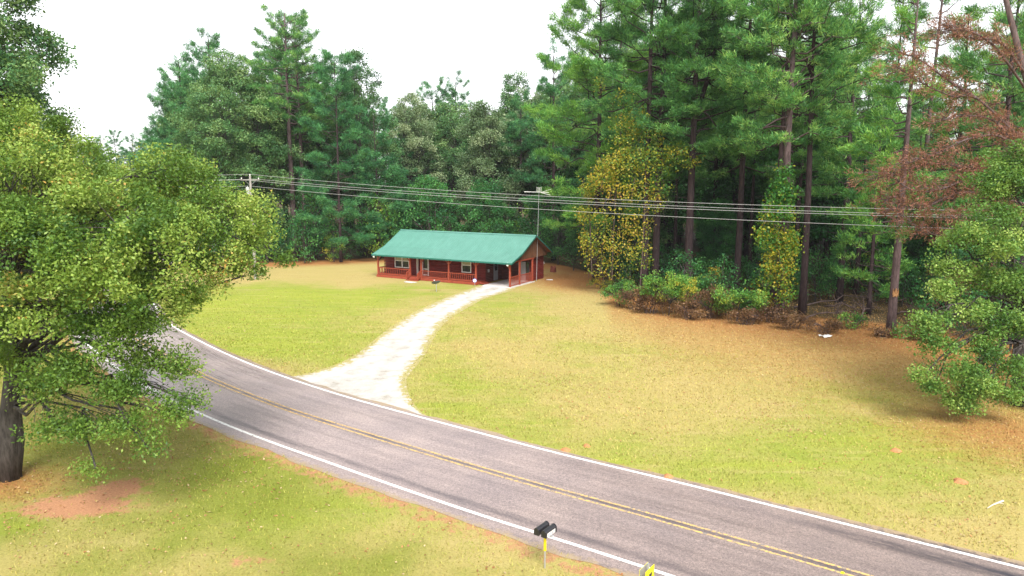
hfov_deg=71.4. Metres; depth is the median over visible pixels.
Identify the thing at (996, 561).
edge line
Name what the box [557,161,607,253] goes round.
broadleaf tree
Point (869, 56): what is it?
pine tree
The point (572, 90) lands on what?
pine tree
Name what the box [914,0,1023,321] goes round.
pine tree
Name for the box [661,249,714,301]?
understory shrub
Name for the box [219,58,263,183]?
pine tree
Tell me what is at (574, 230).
understory shrub
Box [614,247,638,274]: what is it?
understory shrub
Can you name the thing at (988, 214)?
broadleaf tree
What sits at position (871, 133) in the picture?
pine tree
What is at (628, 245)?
understory shrub
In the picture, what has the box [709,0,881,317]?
pine tree
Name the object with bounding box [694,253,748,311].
understory shrub
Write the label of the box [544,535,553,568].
mailbox post
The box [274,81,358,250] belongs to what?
broadleaf tree
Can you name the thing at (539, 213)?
understory shrub
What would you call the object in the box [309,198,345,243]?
understory shrub
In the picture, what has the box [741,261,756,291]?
understory shrub
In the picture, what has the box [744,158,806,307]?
vine
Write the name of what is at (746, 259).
understory shrub
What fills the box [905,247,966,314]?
understory shrub
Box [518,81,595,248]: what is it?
broadleaf tree
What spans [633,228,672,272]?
understory shrub
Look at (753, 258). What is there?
understory shrub
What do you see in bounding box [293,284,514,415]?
driveway
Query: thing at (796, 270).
understory shrub
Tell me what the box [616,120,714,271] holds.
broadleaf tree
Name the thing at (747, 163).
pine tree
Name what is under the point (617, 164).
vine
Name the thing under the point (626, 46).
pine tree
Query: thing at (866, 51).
pine tree
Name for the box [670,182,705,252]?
broadleaf tree
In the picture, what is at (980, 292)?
understory shrub
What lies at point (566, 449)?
soil mound
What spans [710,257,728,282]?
understory shrub
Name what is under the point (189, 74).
pine tree
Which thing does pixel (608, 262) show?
understory shrub
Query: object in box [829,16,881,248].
pine tree
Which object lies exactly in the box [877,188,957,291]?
broadleaf tree
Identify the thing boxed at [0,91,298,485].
oak tree
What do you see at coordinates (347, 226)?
understory shrub
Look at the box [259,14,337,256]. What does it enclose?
pine tree
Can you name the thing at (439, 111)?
broadleaf tree
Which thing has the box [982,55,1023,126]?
pine tree
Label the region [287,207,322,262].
understory shrub
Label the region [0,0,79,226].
broadleaf tree
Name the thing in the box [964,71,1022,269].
pine tree
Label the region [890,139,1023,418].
oak tree
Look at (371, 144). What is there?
pine tree
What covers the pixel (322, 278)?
ground
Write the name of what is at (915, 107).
pine tree
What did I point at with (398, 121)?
pine tree
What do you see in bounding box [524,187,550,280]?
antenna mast
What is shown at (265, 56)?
pine tree
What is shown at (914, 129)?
pine tree
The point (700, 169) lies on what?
pine tree
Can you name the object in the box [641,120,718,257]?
broadleaf tree
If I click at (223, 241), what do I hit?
understory shrub
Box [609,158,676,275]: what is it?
broadleaf tree
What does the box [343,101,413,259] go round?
pine tree
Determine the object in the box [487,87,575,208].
broadleaf tree
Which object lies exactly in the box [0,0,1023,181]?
sky
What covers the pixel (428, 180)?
broadleaf tree
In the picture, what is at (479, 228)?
understory shrub
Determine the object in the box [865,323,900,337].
bush
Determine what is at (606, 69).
pine tree
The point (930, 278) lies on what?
understory shrub
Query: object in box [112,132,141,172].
pine tree
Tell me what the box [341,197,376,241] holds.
understory shrub
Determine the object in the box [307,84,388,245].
broadleaf tree
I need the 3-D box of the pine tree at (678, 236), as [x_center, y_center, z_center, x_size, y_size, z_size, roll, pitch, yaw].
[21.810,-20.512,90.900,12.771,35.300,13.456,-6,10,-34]
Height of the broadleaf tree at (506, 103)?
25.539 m
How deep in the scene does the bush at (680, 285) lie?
57.65 m
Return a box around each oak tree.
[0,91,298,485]
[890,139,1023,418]
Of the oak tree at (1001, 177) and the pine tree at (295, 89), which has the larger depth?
the pine tree at (295, 89)
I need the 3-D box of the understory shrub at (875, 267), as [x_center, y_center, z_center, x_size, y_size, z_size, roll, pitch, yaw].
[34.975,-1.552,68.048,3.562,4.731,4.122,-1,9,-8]
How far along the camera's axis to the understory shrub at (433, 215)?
103.57 m
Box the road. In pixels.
[68,241,1023,575]
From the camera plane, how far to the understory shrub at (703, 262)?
78.51 m
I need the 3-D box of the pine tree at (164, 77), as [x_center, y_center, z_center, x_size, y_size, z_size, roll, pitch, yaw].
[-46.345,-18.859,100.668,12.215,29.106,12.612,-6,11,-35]
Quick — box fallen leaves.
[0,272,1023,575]
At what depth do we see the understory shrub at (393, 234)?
97.19 m
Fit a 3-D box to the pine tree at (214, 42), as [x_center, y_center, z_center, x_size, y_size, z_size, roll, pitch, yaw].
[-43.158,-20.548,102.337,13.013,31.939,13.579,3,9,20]
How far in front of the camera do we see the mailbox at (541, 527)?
20.17 m
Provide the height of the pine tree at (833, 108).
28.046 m
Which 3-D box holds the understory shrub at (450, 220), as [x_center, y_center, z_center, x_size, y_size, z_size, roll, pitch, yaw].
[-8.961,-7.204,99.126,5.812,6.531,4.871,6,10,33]
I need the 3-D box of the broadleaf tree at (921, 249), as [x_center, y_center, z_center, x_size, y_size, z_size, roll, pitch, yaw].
[37.854,-3.481,65.535,6.522,9.236,5.650,4,9,24]
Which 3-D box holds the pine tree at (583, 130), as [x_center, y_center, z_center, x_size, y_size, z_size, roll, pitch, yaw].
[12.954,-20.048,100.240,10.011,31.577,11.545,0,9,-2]
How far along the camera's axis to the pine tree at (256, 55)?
126.88 m
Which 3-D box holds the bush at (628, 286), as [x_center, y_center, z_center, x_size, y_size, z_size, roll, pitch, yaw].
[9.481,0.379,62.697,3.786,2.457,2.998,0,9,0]
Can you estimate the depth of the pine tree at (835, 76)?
55.66 m
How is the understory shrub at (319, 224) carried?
on the ground at (322, 278)
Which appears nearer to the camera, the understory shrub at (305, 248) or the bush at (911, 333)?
the bush at (911, 333)
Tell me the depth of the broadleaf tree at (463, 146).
115.54 m
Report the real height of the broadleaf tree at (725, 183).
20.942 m
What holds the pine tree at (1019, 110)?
on the ground at (322, 278)
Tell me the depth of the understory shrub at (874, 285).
64.37 m
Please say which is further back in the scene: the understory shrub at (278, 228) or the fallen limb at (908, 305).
the understory shrub at (278, 228)
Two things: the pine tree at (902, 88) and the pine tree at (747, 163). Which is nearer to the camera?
the pine tree at (747, 163)
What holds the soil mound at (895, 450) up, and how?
on the ground at (322, 278)
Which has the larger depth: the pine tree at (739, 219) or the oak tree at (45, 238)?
the pine tree at (739, 219)
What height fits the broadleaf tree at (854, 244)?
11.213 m
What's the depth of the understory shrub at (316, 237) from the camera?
101.72 m
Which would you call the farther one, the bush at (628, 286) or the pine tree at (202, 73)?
the pine tree at (202, 73)
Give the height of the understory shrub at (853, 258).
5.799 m
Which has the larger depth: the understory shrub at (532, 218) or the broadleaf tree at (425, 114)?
the broadleaf tree at (425, 114)
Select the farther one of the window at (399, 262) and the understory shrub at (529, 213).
the understory shrub at (529, 213)
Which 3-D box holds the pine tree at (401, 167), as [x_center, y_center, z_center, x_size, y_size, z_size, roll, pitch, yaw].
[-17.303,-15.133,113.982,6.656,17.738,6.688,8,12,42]
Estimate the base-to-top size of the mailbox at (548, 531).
0.223 m
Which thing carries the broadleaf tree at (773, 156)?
on the ground at (322, 278)
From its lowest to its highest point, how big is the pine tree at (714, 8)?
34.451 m
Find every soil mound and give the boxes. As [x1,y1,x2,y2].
[560,448,570,451]
[664,473,672,477]
[890,448,901,452]
[953,478,967,484]
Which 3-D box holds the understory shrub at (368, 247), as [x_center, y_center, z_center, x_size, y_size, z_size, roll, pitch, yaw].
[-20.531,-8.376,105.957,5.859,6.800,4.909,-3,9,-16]
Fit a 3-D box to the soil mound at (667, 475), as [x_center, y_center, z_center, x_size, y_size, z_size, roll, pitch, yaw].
[5.832,7.021,26.676,0.393,0.116,0.326,8,12,43]
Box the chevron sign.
[639,562,653,575]
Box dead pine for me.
[843,0,1023,306]
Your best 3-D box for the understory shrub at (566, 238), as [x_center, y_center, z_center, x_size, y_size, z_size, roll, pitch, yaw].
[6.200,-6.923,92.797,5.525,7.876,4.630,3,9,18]
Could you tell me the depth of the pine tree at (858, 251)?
67.11 m
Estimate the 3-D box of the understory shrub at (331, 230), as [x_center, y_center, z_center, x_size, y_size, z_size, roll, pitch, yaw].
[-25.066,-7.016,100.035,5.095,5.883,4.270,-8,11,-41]
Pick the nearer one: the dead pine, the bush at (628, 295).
the dead pine
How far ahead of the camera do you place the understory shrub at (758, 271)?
65.15 m
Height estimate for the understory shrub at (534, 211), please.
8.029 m
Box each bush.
[586,277,613,289]
[598,278,639,305]
[615,285,655,309]
[631,292,669,313]
[639,269,700,315]
[668,271,713,308]
[668,300,709,320]
[678,283,734,318]
[696,288,737,315]
[705,266,721,288]
[710,284,771,321]
[723,306,765,324]
[736,291,774,310]
[754,301,793,322]
[770,311,814,329]
[801,316,846,334]
[832,311,869,330]
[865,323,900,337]
[893,326,935,340]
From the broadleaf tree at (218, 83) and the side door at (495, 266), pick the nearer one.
the side door at (495, 266)
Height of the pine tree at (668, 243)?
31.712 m
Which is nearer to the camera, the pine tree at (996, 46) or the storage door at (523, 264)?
the storage door at (523, 264)
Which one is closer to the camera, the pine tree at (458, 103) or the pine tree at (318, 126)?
the pine tree at (318, 126)
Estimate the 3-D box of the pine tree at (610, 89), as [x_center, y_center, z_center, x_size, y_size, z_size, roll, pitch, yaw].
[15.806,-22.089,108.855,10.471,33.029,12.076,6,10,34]
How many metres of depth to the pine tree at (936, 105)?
58.29 m
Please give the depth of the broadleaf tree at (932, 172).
72.70 m
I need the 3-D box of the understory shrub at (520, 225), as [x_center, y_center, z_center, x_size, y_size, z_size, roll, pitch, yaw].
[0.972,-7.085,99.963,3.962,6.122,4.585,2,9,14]
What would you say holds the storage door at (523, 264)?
in the log cabin
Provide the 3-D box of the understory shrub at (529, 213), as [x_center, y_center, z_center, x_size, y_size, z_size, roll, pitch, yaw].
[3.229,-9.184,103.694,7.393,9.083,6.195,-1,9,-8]
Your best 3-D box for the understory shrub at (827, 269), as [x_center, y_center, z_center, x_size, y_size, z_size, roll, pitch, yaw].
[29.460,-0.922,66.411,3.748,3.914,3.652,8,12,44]
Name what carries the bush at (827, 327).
on the ground at (322, 278)
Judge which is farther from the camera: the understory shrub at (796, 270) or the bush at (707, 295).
the understory shrub at (796, 270)
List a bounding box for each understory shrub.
[196,212,238,258]
[237,216,281,260]
[244,214,294,262]
[248,211,288,256]
[262,221,288,258]
[273,230,295,260]
[284,191,335,249]
[287,192,333,259]
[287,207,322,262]
[301,211,328,257]
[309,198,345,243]
[320,218,348,258]
[322,233,347,261]
[330,215,356,245]
[337,235,363,260]
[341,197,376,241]
[349,189,405,256]
[357,195,404,257]
[357,211,387,252]
[374,189,414,241]
[380,223,408,246]
[399,181,454,230]
[407,186,452,229]
[430,213,467,231]
[471,220,493,232]
[502,204,518,233]
[506,216,529,233]
[511,194,551,240]
[515,186,563,240]
[517,202,554,241]
[518,204,550,244]
[520,215,555,257]
[540,204,579,264]
[541,229,562,258]
[555,236,589,269]
[561,229,581,257]
[572,218,600,252]
[599,235,617,270]
[607,236,636,283]
[609,220,651,270]
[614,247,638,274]
[620,236,651,283]
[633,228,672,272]
[648,243,669,280]
[659,243,704,286]
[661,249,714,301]
[693,242,728,276]
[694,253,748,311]
[701,261,717,281]
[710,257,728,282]
[741,237,768,272]
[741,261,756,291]
[744,254,761,277]
[748,244,794,291]
[748,248,771,288]
[786,246,800,286]
[786,247,812,289]
[790,245,843,301]
[808,257,845,298]
[818,244,856,294]
[821,252,852,289]
[833,234,878,285]
[846,234,885,289]
[858,247,891,289]
[859,267,886,301]
[882,255,922,306]
[898,258,932,301]
[902,247,968,308]
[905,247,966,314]
[914,242,988,329]
[915,253,962,303]
[946,312,981,337]
[956,253,1019,319]
[963,268,1005,324]
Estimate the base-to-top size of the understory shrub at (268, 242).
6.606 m
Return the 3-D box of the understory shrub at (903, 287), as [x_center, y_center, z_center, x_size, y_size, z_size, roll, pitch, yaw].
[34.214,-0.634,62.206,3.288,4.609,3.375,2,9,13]
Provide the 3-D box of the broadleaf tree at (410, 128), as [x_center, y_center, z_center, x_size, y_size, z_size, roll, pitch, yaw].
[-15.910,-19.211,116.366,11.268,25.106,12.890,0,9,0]
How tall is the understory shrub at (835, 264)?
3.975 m
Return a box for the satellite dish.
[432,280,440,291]
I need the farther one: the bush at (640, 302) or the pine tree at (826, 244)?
the pine tree at (826, 244)
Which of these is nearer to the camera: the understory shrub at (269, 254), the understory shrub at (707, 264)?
the understory shrub at (707, 264)
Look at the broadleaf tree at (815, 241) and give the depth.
80.04 m
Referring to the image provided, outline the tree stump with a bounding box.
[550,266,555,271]
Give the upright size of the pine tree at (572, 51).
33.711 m
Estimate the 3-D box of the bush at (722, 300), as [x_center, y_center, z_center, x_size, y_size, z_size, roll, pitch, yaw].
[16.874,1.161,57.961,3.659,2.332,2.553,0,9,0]
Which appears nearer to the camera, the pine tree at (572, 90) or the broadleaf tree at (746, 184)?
the broadleaf tree at (746, 184)
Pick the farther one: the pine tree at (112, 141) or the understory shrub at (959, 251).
the pine tree at (112, 141)
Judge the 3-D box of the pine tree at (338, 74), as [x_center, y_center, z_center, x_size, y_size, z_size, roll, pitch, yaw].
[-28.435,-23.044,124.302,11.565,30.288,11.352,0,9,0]
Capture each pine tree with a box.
[94,134,114,164]
[106,129,130,169]
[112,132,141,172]
[126,88,205,207]
[135,49,213,254]
[136,131,159,178]
[157,26,248,255]
[160,61,219,143]
[190,51,233,211]
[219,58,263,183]
[234,47,284,228]
[236,3,333,257]
[257,35,303,243]
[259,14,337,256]
[266,59,314,236]
[293,45,385,261]
[307,60,341,238]
[329,65,380,242]
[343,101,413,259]
[344,118,386,200]
[370,96,395,160]
[385,138,424,210]
[389,103,416,142]
[397,131,438,204]
[412,76,459,118]
[432,70,487,231]
[456,132,488,230]
[457,99,481,119]
[482,87,548,230]
[512,37,593,260]
[519,0,675,281]
[551,78,578,229]
[554,50,595,231]
[556,47,596,240]
[570,4,655,251]
[574,31,627,254]
[579,105,612,261]
[580,0,730,287]
[581,98,610,242]
[585,42,646,265]
[589,1,678,258]
[590,0,739,286]
[593,40,644,240]
[630,0,738,264]
[630,0,769,277]
[645,76,698,248]
[651,95,713,274]
[671,0,820,292]
[683,27,777,266]
[691,0,754,242]
[702,0,864,310]
[706,10,797,258]
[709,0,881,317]
[728,87,778,281]
[731,0,904,314]
[756,37,841,289]
[765,2,826,117]
[770,47,849,264]
[794,58,833,115]
[797,0,905,302]
[805,16,861,246]
[817,10,891,259]
[822,91,850,258]
[826,98,922,314]
[828,58,905,294]
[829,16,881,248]
[835,0,949,330]
[855,0,936,287]
[881,55,913,121]
[882,0,973,291]
[884,97,955,188]
[893,113,932,172]
[896,124,924,153]
[903,93,956,155]
[904,10,1022,309]
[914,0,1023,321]
[930,94,998,171]
[956,34,1023,165]
[961,15,1023,161]
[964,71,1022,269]
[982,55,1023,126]
[983,2,1023,109]
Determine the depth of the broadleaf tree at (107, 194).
102.31 m
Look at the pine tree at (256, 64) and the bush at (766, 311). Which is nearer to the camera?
the bush at (766, 311)
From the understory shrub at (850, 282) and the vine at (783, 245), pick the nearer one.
the vine at (783, 245)
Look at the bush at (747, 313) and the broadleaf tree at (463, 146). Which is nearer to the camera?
the bush at (747, 313)
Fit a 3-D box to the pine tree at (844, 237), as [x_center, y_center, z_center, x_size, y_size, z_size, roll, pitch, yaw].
[29.399,-6.516,58.144,7.318,17.447,7.100,0,9,0]
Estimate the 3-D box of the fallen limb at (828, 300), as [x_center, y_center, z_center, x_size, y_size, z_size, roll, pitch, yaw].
[28.411,0.455,63.761,9.393,2.353,1.955,-3,9,-22]
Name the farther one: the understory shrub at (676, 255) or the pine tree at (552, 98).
the pine tree at (552, 98)
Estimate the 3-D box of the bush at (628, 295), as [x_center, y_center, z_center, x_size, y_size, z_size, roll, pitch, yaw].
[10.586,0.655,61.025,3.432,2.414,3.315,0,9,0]
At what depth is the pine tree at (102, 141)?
220.77 m
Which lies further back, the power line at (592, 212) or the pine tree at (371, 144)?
the pine tree at (371, 144)
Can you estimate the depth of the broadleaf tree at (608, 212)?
84.55 m
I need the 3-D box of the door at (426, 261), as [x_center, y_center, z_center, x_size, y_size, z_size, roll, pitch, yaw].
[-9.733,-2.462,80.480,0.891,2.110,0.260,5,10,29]
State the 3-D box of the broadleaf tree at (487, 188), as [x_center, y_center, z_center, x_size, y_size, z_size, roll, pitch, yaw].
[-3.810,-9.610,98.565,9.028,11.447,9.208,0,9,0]
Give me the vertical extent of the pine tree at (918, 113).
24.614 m
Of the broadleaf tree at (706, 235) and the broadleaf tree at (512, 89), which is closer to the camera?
the broadleaf tree at (706, 235)
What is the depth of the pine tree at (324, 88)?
123.75 m
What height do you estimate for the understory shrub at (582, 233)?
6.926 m
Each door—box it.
[422,259,428,275]
[493,264,497,279]
[518,262,525,274]
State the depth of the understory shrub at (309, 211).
105.46 m
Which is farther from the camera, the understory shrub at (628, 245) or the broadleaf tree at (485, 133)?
the broadleaf tree at (485, 133)
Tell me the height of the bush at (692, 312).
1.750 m
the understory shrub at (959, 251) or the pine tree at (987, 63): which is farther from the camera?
the pine tree at (987, 63)
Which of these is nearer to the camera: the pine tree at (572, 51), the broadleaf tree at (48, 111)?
the broadleaf tree at (48, 111)
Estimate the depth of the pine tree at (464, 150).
109.41 m
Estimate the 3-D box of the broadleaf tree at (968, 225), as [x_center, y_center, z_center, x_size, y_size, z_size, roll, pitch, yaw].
[43.124,-4.041,65.310,7.022,10.408,6.673,0,9,1]
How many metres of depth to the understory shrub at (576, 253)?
87.17 m
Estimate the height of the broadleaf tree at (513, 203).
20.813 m
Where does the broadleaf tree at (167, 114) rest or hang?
on the ground at (322, 278)
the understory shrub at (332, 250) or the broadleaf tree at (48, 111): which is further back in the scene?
the understory shrub at (332, 250)
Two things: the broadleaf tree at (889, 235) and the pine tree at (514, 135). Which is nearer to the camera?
the broadleaf tree at (889, 235)
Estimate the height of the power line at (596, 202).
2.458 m
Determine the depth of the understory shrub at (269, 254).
99.87 m
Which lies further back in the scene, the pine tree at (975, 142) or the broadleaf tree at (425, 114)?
the broadleaf tree at (425, 114)
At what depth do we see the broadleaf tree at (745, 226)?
93.92 m
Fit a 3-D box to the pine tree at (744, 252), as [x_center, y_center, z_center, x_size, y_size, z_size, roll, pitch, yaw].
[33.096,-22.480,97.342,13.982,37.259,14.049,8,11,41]
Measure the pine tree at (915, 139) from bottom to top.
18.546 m
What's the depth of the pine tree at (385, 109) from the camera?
143.74 m
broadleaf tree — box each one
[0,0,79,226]
[2,45,83,329]
[79,151,120,249]
[145,78,233,200]
[165,47,290,259]
[220,73,306,258]
[247,79,331,214]
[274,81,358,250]
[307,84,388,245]
[317,47,401,255]
[371,170,422,240]
[380,102,458,228]
[386,91,448,216]
[403,174,461,230]
[420,95,473,231]
[422,112,481,227]
[450,99,527,225]
[452,177,516,233]
[453,131,499,225]
[469,116,541,232]
[486,95,530,232]
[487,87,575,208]
[497,68,533,232]
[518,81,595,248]
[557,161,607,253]
[576,151,651,270]
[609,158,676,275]
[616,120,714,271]
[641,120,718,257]
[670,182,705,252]
[693,197,745,284]
[694,96,772,224]
[695,175,736,235]
[730,92,841,235]
[734,199,766,262]
[739,103,842,278]
[792,119,893,282]
[802,144,876,272]
[830,219,888,253]
[868,195,897,280]
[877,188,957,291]
[883,160,933,275]
[885,204,962,299]
[891,165,958,284]
[933,181,971,292]
[945,190,988,299]
[962,125,1023,265]
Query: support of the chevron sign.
on the ground at (322, 278)
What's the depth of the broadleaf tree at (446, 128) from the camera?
118.20 m
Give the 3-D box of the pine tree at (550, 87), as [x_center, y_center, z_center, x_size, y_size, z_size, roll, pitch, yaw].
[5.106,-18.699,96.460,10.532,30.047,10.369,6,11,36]
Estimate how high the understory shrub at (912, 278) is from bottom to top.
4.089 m
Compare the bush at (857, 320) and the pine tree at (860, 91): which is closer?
the bush at (857, 320)
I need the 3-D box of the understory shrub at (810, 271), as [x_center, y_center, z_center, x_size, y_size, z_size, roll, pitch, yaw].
[27.175,-1.249,63.866,4.645,5.328,4.525,-4,10,-27]
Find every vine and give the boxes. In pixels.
[572,71,705,285]
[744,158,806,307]
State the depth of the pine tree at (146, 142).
123.87 m
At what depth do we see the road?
25.32 m
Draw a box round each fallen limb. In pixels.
[793,281,867,307]
[807,294,858,316]
[824,289,882,313]
[848,292,888,319]
[897,298,931,314]
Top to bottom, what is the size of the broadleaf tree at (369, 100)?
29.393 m
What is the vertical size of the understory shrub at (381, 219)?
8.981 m
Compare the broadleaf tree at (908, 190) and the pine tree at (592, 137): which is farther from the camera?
the pine tree at (592, 137)
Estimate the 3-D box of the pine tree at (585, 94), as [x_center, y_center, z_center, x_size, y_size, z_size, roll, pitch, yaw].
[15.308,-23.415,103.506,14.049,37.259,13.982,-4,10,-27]
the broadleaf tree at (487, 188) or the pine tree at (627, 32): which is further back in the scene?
the broadleaf tree at (487, 188)
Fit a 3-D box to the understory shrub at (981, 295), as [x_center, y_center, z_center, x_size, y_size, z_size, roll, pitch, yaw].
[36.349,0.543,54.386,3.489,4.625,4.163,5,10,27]
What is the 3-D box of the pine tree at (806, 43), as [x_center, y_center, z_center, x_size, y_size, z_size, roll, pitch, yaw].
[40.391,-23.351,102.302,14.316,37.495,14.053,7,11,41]
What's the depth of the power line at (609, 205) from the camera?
56.63 m
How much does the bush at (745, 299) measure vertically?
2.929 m
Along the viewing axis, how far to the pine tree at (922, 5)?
68.27 m
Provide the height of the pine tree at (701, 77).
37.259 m
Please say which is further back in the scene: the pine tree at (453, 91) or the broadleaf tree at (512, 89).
the pine tree at (453, 91)
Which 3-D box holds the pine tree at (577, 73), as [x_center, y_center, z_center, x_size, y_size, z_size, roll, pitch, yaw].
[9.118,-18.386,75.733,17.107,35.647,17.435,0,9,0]
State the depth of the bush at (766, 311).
55.12 m
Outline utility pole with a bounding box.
[241,174,258,279]
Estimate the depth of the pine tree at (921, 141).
83.85 m
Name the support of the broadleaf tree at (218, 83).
on the ground at (322, 278)
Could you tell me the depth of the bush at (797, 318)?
52.87 m
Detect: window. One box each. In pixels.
[395,257,408,267]
[461,262,471,272]
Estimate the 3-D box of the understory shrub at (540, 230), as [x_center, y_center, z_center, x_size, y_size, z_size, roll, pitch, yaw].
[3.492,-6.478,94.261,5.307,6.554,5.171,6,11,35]
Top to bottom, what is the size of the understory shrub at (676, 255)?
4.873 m
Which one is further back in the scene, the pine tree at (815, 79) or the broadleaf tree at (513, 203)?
the broadleaf tree at (513, 203)
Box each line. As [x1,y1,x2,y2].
[75,329,673,575]
[113,186,952,228]
[135,334,873,575]
[137,262,854,575]
[154,304,1023,568]
[236,174,1021,211]
[236,179,987,216]
[250,180,992,218]
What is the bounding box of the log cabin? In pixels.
[371,229,552,287]
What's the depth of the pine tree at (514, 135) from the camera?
105.71 m
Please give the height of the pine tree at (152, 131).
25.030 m
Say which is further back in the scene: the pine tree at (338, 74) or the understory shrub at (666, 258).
the pine tree at (338, 74)
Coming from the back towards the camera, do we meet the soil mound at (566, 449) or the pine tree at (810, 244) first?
the pine tree at (810, 244)
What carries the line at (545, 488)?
on the road
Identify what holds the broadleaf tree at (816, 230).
on the ground at (322, 278)
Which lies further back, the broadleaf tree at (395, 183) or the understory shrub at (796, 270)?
the broadleaf tree at (395, 183)
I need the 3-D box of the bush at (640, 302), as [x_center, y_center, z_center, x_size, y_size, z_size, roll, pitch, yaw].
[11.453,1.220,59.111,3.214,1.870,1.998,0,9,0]
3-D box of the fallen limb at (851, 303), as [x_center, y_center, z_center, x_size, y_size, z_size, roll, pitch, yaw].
[28.557,1.066,59.672,4.373,1.964,2.837,4,9,23]
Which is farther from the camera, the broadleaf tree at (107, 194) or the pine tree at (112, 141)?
the pine tree at (112, 141)
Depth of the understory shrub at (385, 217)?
97.46 m
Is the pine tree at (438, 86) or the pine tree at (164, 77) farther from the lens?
the pine tree at (438, 86)
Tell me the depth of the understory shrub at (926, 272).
61.01 m
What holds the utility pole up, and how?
on the ground at (322, 278)
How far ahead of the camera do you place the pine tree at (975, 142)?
77.72 m
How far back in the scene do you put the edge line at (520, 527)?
24.91 m
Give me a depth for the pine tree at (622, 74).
94.30 m
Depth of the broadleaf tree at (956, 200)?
68.67 m
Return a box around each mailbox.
[534,521,549,535]
[541,523,556,538]
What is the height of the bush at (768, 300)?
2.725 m
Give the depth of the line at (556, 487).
25.31 m
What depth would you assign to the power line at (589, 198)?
58.36 m
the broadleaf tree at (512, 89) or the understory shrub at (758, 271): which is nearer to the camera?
the understory shrub at (758, 271)
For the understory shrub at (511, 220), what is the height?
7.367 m
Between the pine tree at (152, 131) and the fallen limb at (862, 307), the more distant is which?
the pine tree at (152, 131)
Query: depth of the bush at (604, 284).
72.53 m
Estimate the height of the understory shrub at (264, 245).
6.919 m
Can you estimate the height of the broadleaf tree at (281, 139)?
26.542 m
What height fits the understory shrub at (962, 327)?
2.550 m
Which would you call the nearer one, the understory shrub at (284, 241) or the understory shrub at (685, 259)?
the understory shrub at (685, 259)
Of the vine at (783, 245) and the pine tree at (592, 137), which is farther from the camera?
the pine tree at (592, 137)
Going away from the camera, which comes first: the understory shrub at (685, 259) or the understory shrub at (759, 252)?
the understory shrub at (685, 259)
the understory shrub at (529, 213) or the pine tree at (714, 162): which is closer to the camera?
the pine tree at (714, 162)
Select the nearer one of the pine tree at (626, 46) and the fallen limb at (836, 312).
the fallen limb at (836, 312)
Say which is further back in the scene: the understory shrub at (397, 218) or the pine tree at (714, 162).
the understory shrub at (397, 218)
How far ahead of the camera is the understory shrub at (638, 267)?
72.32 m
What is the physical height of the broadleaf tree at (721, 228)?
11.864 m
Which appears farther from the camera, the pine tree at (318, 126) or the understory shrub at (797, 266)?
the pine tree at (318, 126)
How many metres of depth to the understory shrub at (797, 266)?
67.36 m
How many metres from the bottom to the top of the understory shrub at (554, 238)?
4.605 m
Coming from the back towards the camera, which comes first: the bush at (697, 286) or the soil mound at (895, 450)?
the bush at (697, 286)
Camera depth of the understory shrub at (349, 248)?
97.92 m
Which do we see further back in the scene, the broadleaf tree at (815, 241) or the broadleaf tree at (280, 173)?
the broadleaf tree at (280, 173)
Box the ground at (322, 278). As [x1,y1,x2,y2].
[0,186,1023,575]
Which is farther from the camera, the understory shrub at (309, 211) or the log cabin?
the understory shrub at (309, 211)
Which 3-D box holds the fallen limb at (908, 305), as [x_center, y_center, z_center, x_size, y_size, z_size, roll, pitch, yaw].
[32.380,1.555,57.520,4.176,2.331,2.189,0,9,0]
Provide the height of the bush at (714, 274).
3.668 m
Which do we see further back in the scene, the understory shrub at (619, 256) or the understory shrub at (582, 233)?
the understory shrub at (582, 233)
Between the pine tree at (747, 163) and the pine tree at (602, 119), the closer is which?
the pine tree at (747, 163)
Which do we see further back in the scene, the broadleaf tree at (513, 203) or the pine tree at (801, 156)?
the broadleaf tree at (513, 203)
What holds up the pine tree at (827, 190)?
on the ground at (322, 278)
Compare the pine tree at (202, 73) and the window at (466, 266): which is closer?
the window at (466, 266)
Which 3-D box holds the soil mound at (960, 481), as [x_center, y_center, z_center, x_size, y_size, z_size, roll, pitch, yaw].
[16.522,7.086,26.245,0.498,0.116,0.514,-8,12,-43]
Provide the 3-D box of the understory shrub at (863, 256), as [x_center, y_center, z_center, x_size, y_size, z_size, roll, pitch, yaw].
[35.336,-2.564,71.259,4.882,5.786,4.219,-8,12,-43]
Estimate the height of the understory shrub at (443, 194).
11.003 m

